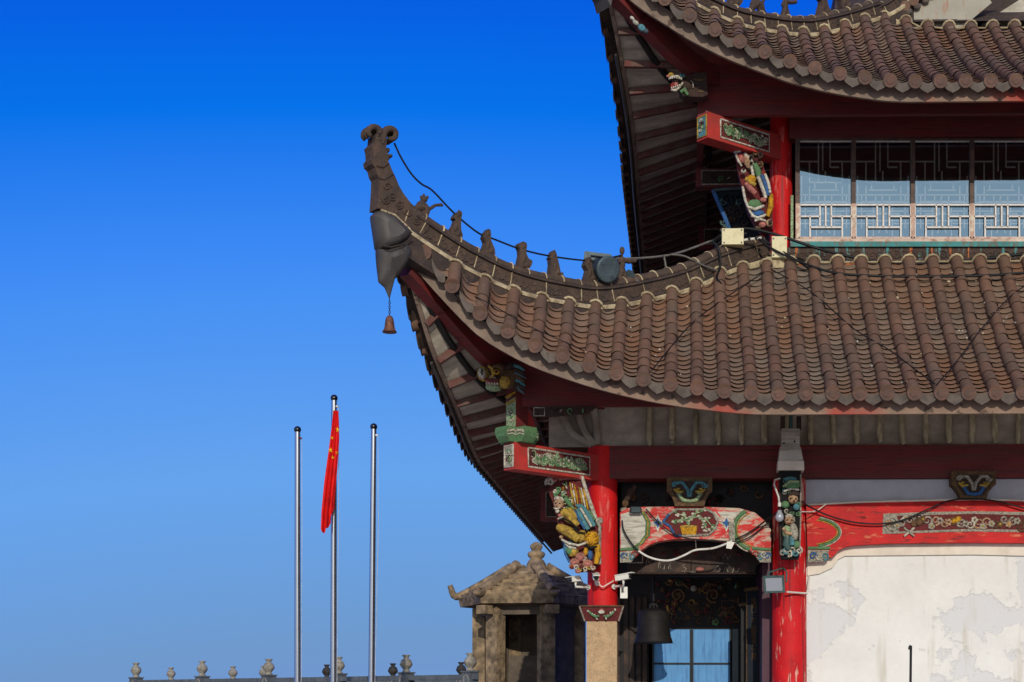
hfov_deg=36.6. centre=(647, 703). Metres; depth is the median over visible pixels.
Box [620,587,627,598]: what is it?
power box
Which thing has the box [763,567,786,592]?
floodlight
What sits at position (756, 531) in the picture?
cable
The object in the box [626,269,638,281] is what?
floodlight
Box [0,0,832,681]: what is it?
sky
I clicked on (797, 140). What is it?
window
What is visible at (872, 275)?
cable
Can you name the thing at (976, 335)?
cable
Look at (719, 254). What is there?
cable
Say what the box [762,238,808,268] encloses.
cable
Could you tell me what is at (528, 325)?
cable
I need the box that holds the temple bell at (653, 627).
[634,576,672,643]
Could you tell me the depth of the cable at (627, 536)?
20.26 m
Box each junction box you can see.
[722,228,743,247]
[726,522,734,548]
[771,236,786,258]
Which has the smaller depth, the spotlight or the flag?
the spotlight
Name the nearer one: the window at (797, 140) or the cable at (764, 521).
the cable at (764, 521)
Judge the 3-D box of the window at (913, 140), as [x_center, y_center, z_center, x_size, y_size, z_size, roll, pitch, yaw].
[4.023,-7.057,21.073,0.826,1.388,0.080,0,0,1]
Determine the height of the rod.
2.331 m
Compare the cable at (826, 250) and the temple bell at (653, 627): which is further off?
the temple bell at (653, 627)
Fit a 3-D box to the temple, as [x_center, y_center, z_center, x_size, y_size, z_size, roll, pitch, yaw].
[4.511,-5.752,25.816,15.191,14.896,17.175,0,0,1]
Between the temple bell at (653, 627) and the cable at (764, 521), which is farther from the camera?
the temple bell at (653, 627)
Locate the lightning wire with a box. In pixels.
[393,143,745,261]
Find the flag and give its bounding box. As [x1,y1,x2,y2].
[321,410,339,532]
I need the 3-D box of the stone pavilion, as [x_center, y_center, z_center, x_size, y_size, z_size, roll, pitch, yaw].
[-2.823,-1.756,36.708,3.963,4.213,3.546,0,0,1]
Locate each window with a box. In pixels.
[795,138,852,238]
[851,138,911,238]
[910,138,970,238]
[969,138,1023,238]
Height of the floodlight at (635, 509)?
0.105 m
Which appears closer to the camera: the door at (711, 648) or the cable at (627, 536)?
the cable at (627, 536)
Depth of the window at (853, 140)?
21.08 m
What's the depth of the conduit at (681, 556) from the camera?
20.24 m
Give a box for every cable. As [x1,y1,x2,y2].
[474,296,650,371]
[621,520,639,552]
[645,509,735,541]
[651,264,772,370]
[671,253,719,279]
[711,240,721,283]
[714,227,1023,264]
[735,512,776,538]
[736,516,772,542]
[757,237,1023,277]
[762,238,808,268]
[770,268,934,384]
[802,498,1023,524]
[936,286,1023,384]
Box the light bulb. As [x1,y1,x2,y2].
[773,478,783,521]
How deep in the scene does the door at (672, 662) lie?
22.60 m
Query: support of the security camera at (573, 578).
attached to the temple
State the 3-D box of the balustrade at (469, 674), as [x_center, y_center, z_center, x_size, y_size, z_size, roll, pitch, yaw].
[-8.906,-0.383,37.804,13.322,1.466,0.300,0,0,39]
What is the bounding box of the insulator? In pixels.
[744,236,763,241]
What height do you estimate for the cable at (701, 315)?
1.941 m
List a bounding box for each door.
[652,629,691,681]
[692,629,730,681]
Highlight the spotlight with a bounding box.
[584,251,621,282]
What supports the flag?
hanging from the flagpole at (333, 625)
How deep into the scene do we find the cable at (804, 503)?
20.18 m
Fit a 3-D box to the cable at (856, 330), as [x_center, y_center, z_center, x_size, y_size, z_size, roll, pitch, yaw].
[2.534,-4.790,19.288,0.166,2.102,3.084,0,0,-36]
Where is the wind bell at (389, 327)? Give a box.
[382,299,396,333]
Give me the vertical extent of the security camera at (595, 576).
0.173 m
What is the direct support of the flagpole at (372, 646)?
on the ground
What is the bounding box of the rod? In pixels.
[908,645,911,681]
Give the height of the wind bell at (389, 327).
0.392 m
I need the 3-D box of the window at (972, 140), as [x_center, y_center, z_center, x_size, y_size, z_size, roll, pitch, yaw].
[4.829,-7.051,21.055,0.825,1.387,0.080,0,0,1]
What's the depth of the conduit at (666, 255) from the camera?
20.06 m
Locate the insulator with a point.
(751, 239)
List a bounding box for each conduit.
[615,235,721,259]
[638,540,731,561]
[786,575,809,593]
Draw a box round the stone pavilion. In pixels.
[447,542,587,681]
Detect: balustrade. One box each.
[128,653,479,681]
[167,662,465,681]
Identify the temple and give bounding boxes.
[361,0,1023,681]
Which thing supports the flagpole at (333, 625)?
on the ground
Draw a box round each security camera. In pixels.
[565,575,590,589]
[592,572,599,585]
[611,572,634,588]
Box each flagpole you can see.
[294,426,301,681]
[330,395,338,681]
[368,423,378,681]
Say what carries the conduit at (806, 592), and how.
attached to the temple
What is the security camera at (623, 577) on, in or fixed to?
attached to the temple
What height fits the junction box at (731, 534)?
0.360 m
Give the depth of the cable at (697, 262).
20.23 m
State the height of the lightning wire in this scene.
0.946 m
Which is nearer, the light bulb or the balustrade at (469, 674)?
the light bulb
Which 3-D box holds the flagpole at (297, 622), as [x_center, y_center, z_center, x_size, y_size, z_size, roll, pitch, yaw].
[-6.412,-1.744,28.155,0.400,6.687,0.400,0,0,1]
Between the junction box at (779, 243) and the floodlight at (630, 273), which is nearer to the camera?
the floodlight at (630, 273)
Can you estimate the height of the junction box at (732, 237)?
0.220 m
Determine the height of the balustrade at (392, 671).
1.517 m
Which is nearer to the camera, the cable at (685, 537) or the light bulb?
the light bulb
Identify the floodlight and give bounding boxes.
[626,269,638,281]
[629,505,641,512]
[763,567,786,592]

